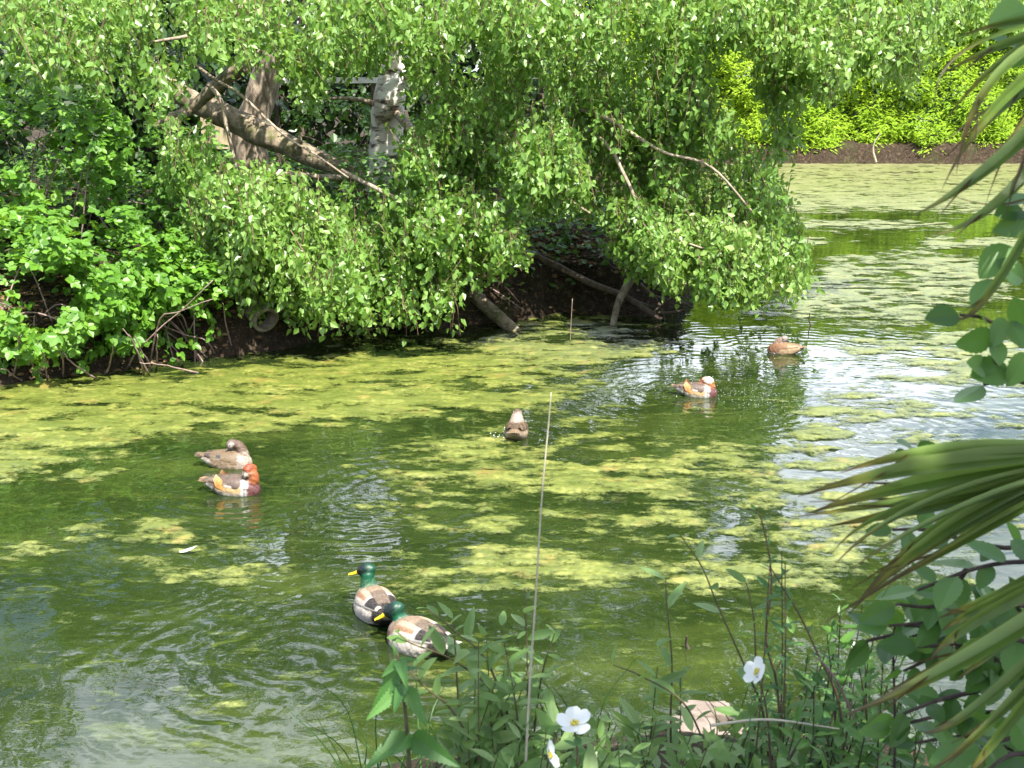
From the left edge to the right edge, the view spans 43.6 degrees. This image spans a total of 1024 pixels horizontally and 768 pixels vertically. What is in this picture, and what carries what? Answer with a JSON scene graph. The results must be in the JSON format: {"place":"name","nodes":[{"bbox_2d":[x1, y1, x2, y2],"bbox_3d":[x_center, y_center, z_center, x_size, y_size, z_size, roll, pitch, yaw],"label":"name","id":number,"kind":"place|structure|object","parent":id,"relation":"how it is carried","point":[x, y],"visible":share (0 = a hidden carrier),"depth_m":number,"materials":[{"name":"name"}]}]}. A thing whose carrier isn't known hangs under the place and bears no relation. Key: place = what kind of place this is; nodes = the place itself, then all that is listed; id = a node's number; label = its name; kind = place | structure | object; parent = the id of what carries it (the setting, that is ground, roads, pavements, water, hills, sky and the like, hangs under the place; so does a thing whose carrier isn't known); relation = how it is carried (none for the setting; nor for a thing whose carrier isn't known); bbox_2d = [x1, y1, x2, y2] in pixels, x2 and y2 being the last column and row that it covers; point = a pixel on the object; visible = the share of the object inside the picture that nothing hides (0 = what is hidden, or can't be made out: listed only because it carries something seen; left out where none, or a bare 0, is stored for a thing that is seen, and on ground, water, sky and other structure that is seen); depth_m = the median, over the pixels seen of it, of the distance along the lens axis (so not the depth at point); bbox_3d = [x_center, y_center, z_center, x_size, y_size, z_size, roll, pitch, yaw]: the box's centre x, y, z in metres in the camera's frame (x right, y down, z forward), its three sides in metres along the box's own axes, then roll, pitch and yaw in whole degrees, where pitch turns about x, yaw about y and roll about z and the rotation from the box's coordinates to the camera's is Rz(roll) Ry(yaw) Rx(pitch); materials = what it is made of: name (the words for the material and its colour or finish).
{"place":"outdoors","nodes":[
{"label":"outdoors","id":0,"kind":"place"},
{"bbox_2d":[43,0,478,73],"label":"sky","id":1,"kind":"structure","parent":0,"point":[476,68],"materials":[{"name":"white"}]},
{"bbox_2d":[0,163,1023,767],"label":"water","id":2,"kind":"structure","parent":0,"point":[122,649],"depth_m":8.47,"materials":[{"name":"green liquid"}]},
{"bbox_2d":[179,546,195,551],"bbox_3d":[-2.104,1.069,8.319,0.127,0.052,0.043,0,14,0],"label":"feather","id":3,"kind":"object","parent":2,"relation":"on","point":[186,550],"visible":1,"depth_m":8.33,"materials":[{"name":"white"}]},
{"bbox_2d":[196,439,251,468],"bbox_3d":[-2.292,0.570,10.162,0.457,0.287,0.201,0,14,0],"label":"mandarin hen","id":4,"kind":"object","parent":2,"relation":"on","point":[235,454],"visible":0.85,"depth_m":10.10,"materials":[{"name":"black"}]},
{"bbox_2d":[200,463,260,496],"bbox_3d":[-2.102,0.727,9.524,0.464,0.288,0.213,0,14,0],"label":"mandarin drake","id":5,"kind":"object","parent":2,"relation":"on","point":[243,484],"visible":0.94,"depth_m":9.45,"materials":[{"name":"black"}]},
{"bbox_2d":[348,563,396,624],"bbox_3d":[-0.772,1.247,7.339,0.233,0.332,0.496,-5,15,-19],"label":"mallard drake","id":6,"kind":"object","parent":2,"relation":"on","point":[372,599],"visible":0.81,"depth_m":7.31,"materials":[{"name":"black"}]},
{"bbox_2d":[375,601,461,658],"bbox_3d":[-0.497,1.366,6.940,0.242,0.295,0.548,-12,18,-40],"label":"mallard drake","id":7,"kind":"object","parent":2,"relation":"on","point":[414,629],"visible":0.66,"depth_m":6.89,"materials":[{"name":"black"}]},
{"bbox_2d":[0,163,1023,747],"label":"algae","id":8,"kind":"object","parent":2,"relation":"on","point":[156,393],"visible":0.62,"depth_m":11.74,"materials":[{"name":"green plant"}]},
{"bbox_2d":[504,409,528,439],"bbox_3d":[0.040,0.379,10.959,0.211,0.284,0.473,0,14,0],"label":"mandarin hen","id":9,"kind":"object","parent":2,"relation":"on","point":[516,427],"visible":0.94,"depth_m":10.89,"materials":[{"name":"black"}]},
{"bbox_2d":[610,277,633,325],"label":"dead branch","id":10,"kind":"object","parent":2,"relation":"in","point":[623,291],"visible":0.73,"depth_m":15.93,"materials":[{"name":"wood"}]},
{"bbox_2d":[490,342,802,437],"bbox_3d":[2.092,-0.062,12.448,2.634,0.307,4.990,7,15,26],"label":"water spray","id":11,"kind":"object","parent":2,"relation":"on","point":[687,393],"visible":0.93,"depth_m":12.30,"materials":[{"name":"white"}]},
{"bbox_2d":[685,635,689,648],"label":"twig","id":12,"kind":"object","parent":2,"relation":"in","point":[686,644],"visible":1,"depth_m":6.95,"materials":[{"name":"brown wood"}]},
{"bbox_2d":[671,376,716,397],"bbox_3d":[1.759,0.046,12.375,0.447,0.253,0.214,0,14,0],"label":"mandarin drake","id":13,"kind":"object","parent":2,"relation":"on","point":[686,386],"visible":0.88,"depth_m":12.30,"materials":[{"name":"multicoloured"}]},
{"bbox_2d":[767,336,806,354],"bbox_3d":[3.053,-0.410,14.216,0.428,0.259,0.188,4,14,16],"label":"mandarin hen","id":14,"kind":"object","parent":2,"relation":"on","point":[780,346],"visible":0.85,"depth_m":14.16,"materials":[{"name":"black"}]},
{"bbox_2d":[0,75,1023,767],"bbox_3d":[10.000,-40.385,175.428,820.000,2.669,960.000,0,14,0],"label":"ground","id":15,"kind":"structure","parent":0,"point":[536,299],"depth_m":16.17,"materials":[{"name":"soil"}]},
{"bbox_2d":[0,215,22,255],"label":"bramble bush","id":16,"kind":"object","parent":15,"relation":"on","point":[5,233],"visible":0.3,"depth_m":13.86,"materials":[{"name":"green plant"}]},
{"bbox_2d":[0,0,75,160],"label":"evergreen tree","id":17,"kind":"object","parent":15,"relation":"on","point":[26,122],"visible":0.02,"depth_m":21.14,"materials":[{"name":"green plant"}]},
{"bbox_2d":[0,17,76,194],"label":"evergreen tree","id":18,"kind":"object","parent":15,"relation":"on","point":[15,148],"visible":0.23,"depth_m":17.25,"materials":[{"name":"green plant"}]},
{"bbox_2d":[0,201,155,383],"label":"bramble bush","id":19,"kind":"object","parent":15,"relation":"on","point":[58,339],"visible":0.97,"depth_m":12.71,"materials":[{"name":"green plant"}]},
{"bbox_2d":[0,61,188,254],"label":"bramble bush","id":20,"kind":"object","parent":15,"relation":"on","point":[93,118],"visible":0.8,"depth_m":14.38,"materials":[{"name":"green plant"}]},
{"bbox_2d":[11,204,231,375],"bbox_3d":[-3.945,-1.045,13.646,2.575,1.782,1.826,10,17,35],"label":"bramble bush","id":21,"kind":"object","parent":15,"relation":"on","point":[159,280],"visible":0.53,"depth_m":13.37,"materials":[{"name":"green plant"}]},
{"bbox_2d":[36,0,246,129],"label":"evergreen tree","id":22,"kind":"object","parent":15,"relation":"on","point":[52,109],"visible":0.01,"depth_m":21.77,"materials":[{"name":"green plant"}]},
{"bbox_2d":[15,1,288,177],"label":"evergreen tree","id":23,"kind":"object","parent":15,"relation":"on","point":[198,78],"visible":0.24,"depth_m":18.45,"materials":[{"name":"green plant"}]},
{"bbox_2d":[91,112,233,252],"bbox_3d":[-4.124,-2.346,15.340,1.902,1.800,1.405,4,14,15],"label":"bramble bush","id":24,"kind":"object","parent":15,"relation":"on","point":[158,212],"visible":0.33,"depth_m":14.97,"materials":[{"name":"green plant"}]},
{"bbox_2d":[121,248,241,361],"bbox_3d":[-3.583,-0.785,13.717,1.376,1.285,1.036,0,14,0],"label":"bramble bush","id":25,"kind":"object","parent":15,"relation":"on","point":[175,281],"visible":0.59,"depth_m":13.55,"materials":[{"name":"green plant"}]},
{"bbox_2d":[97,0,307,92],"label":"evergreen tree","id":26,"kind":"object","parent":15,"relation":"on","point":[167,11],"visible":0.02,"depth_m":21.00,"materials":[{"name":"green plant"}]},
{"bbox_2d":[200,117,232,161],"bbox_3d":[-4.203,-3.356,18.352,0.620,1.021,0.149,-1,14,-6],"label":"wooden board","id":27,"kind":"object","parent":15,"relation":"on","point":[222,139],"visible":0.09,"depth_m":18.27,"materials":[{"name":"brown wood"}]},
{"bbox_2d":[233,292,278,331],"bbox_3d":[-3.000,-0.981,14.505,0.314,0.662,1.042,-10,17,-35],"label":"drain pipe","id":28,"kind":"object","parent":15,"relation":"in","point":[270,321],"visible":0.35,"depth_m":14.25,"materials":[{"name":"concrete"}]},
{"bbox_2d":[155,61,362,183],"bbox_3d":[-3.664,-3.495,16.937,3.420,1.636,0.934,6,15,24],"label":"fallen trunk","id":29,"kind":"object","parent":15,"relation":"on","point":[245,126],"visible":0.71,"depth_m":16.92,"materials":[{"name":"wood"}]},
{"bbox_2d":[232,2,285,174],"bbox_3d":[-3.552,-5.084,17.690,2.215,4.764,1.854,0,14,0],"label":"willow tree","id":30,"kind":"object","parent":15,"relation":"on","point":[262,91],"visible":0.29,"depth_m":18.01,"materials":[{"name":"brown plant"}]},
{"bbox_2d":[223,0,416,157],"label":"evergreen tree","id":31,"kind":"object","parent":15,"relation":"on","point":[329,127],"visible":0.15,"depth_m":22.86,"materials":[{"name":"green plant"}]},
{"bbox_2d":[274,77,376,178],"bbox_3d":[-2.779,-3.773,19.060,1.601,1.542,0.161,0,14,0],"label":"white rail","id":32,"kind":"object","parent":15,"relation":"on","point":[276,107],"visible":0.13,"depth_m":18.93,"materials":[{"name":"paint"}]},
{"bbox_2d":[0,229,681,378],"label":"leaf litter","id":33,"kind":"object","parent":15,"relation":"on","point":[21,288],"visible":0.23,"depth_m":14.28,"materials":[{"name":"brown plant"}]},
{"bbox_2d":[0,139,683,364],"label":"undergrowth","id":34,"kind":"object","parent":15,"relation":"on","point":[40,168],"visible":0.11,"depth_m":16.83,"materials":[{"name":"green plant"}]},
{"bbox_2d":[272,83,436,173],"bbox_3d":[-2.356,-3.944,19.880,2.768,1.427,1.485,0,14,0],"label":"elder bush","id":35,"kind":"object","parent":15,"relation":"on","point":[312,132],"visible":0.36,"depth_m":19.80,"materials":[{"name":"green plant"}]},
{"bbox_2d":[306,142,412,234],"bbox_3d":[-2.045,-2.418,16.479,1.687,1.366,1.359,0,14,0],"label":"elder bush","id":36,"kind":"object","parent":15,"relation":"on","point":[365,161],"visible":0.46,"depth_m":16.29,"materials":[{"name":"green plant"}]},
{"bbox_2d":[366,642,459,767],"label":"nettle","id":37,"kind":"object","parent":15,"relation":"on","point":[422,742],"visible":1,"depth_m":2.72,"materials":[{"name":"green plant"}]},
{"bbox_2d":[310,0,532,152],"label":"evergreen tree","id":38,"kind":"object","parent":15,"relation":"on","point":[423,96],"visible":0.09,"depth_m":23.30,"materials":[{"name":"green plant"}]},
{"bbox_2d":[468,288,521,330],"bbox_3d":[-0.494,-1.108,15.957,0.202,0.907,1.654,-13,19,-43],"label":"log","id":39,"kind":"object","parent":15,"relation":"on","point":[486,306],"visible":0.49,"depth_m":15.68,"materials":[{"name":"wood"}]},
{"bbox_2d":[490,287,522,309],"bbox_3d":[-0.191,-1.134,16.012,0.788,0.336,0.074,8,16,29],"label":"exposed root","id":40,"kind":"object","parent":15,"relation":"hanging from","point":[504,297],"visible":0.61,"depth_m":15.97,"materials":[{"name":"wood"}]},
{"bbox_2d":[387,582,627,767],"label":"willow shrub","id":41,"kind":"object","parent":15,"relation":"on","point":[504,730],"visible":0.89,"depth_m":3.38,"materials":[{"name":"green plant"}]},
{"bbox_2d":[0,0,1023,346],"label":"birch tree","id":42,"kind":"object","parent":15,"relation":"on","point":[256,234],"visible":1,"depth_m":14.19,"materials":[{"name":"green plant"}]},
{"bbox_2d":[206,82,237,168],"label":"dead branch","id":43,"kind":"object","parent":42,"relation":"hanging from","point":[213,90],"visible":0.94,"depth_m":14.87,"materials":[{"name":"wood"}]},
{"bbox_2d":[427,0,629,171],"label":"evergreen tree","id":44,"kind":"object","parent":15,"relation":"on","point":[539,95],"visible":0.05,"depth_m":22.67,"materials":[{"name":"green plant"}]},
{"bbox_2d":[525,392,551,761],"bbox_3d":[0.061,0.513,3.111,0.063,1.014,0.007,0,14,0],"label":"dry stem","id":45,"kind":"object","parent":15,"relation":"on","point":[528,708],"visible":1,"depth_m":3.12,"materials":[{"name":"plant"}]},
{"bbox_2d":[511,195,613,255],"bbox_3d":[0.598,-1.981,17.595,2.677,1.421,1.565,0,14,0],"label":"elder bush","id":46,"kind":"object","parent":15,"relation":"on","point":[566,237],"visible":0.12,"depth_m":17.23,"materials":[{"name":"green plant"}]},
{"bbox_2d":[523,247,662,320],"bbox_3d":[1.013,-1.283,16.379,1.947,0.843,0.128,6,15,24],"label":"dead branch","id":47,"kind":"object","parent":15,"relation":"on","point":[595,285],"visible":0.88,"depth_m":16.31,"materials":[{"name":"wood"}]},
{"bbox_2d":[632,283,693,319],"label":"dead branch","id":48,"kind":"object","parent":15,"relation":"on","point":[666,303],"visible":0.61,"depth_m":16.17,"materials":[{"name":"brown wood"}]},
{"bbox_2d":[666,716,718,733],"bbox_3d":[0.850,1.632,6.030,0.245,0.098,0.156,2,14,7],"label":"stone","id":49,"kind":"object","parent":15,"relation":"on","point":[701,722],"visible":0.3,"depth_m":6.00,"materials":[{"name":"beige stone"}]},
{"bbox_2d":[573,660,819,767],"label":"willow sapling","id":50,"kind":"object","parent":15,"relation":"on","point":[720,751],"visible":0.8,"depth_m":3.46,"materials":[{"name":"green plant"}]},
{"bbox_2d":[711,718,838,729],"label":"dry stem","id":51,"kind":"object","parent":50,"relation":"on","point":[741,721],"visible":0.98,"depth_m":3.19,"materials":[{"name":"plant"}]},
{"bbox_2d":[612,534,786,767],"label":"willow sapling","id":52,"kind":"object","parent":15,"relation":"on","point":[668,688],"visible":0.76,"depth_m":3.65,"materials":[{"name":"green plant"}]},
{"bbox_2d":[678,700,733,722],"bbox_3d":[0.940,1.596,6.218,0.258,0.082,0.138,-1,14,-5],"label":"stone","id":53,"kind":"object","parent":15,"relation":"on","point":[702,706],"visible":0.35,"depth_m":6.19,"materials":[{"name":"beige stone"}]},
{"bbox_2d":[545,503,882,767],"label":"rose bush","id":54,"kind":"object","parent":15,"relation":"on","point":[574,719],"visible":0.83,"depth_m":3.25,"materials":[{"name":"green plant"}]},
{"bbox_2d":[718,727,742,734],"bbox_3d":[1.024,1.665,5.944,0.204,0.074,0.145,-4,14,-15],"label":"stone","id":55,"kind":"object","parent":15,"relation":"on","point":[722,732],"visible":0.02,"depth_m":5.97,"materials":[{"name":"beige stone"}]},
{"bbox_2d":[483,0,1023,156],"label":"conifer hedge","id":56,"kind":"object","parent":15,"relation":"on","point":[864,115],"visible":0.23,"depth_m":43.52,"materials":[{"name":"green plant"}]},
{"bbox_2d":[739,593,1011,767],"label":"spindle shrub","id":57,"kind":"object","parent":15,"relation":"on","point":[860,756],"visible":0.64,"depth_m":3.27,"materials":[{"name":"green plant"}]},
{"bbox_2d":[817,657,857,725],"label":"dry stem","id":58,"kind":"object","parent":57,"relation":"on","point":[839,686],"visible":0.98,"depth_m":3.17,"materials":[{"name":"plant"}]},
{"bbox_2d":[872,134,879,162],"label":"dry stem","id":59,"kind":"object","parent":15,"relation":"on","point":[874,156],"visible":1,"depth_m":42.75,"materials":[{"name":"plant"}]},
{"bbox_2d":[796,15,1023,767],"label":"fan palm","id":60,"kind":"object","parent":15,"relation":"on","point":[974,489],"visible":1,"depth_m":2.14,"materials":[{"name":"green plant"}]},
{"bbox_2d":[816,0,1023,767],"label":"alder tree","id":61,"kind":"object","parent":15,"relation":"on","point":[923,628],"visible":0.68,"depth_m":2.60,"materials":[{"name":"green plant"}]},
{"bbox_2d":[285,659,1008,767],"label":"grass","id":62,"kind":"structure","parent":0,"point":[435,732],"depth_m":3.82,"materials":[{"name":"green plant"}]}
]}

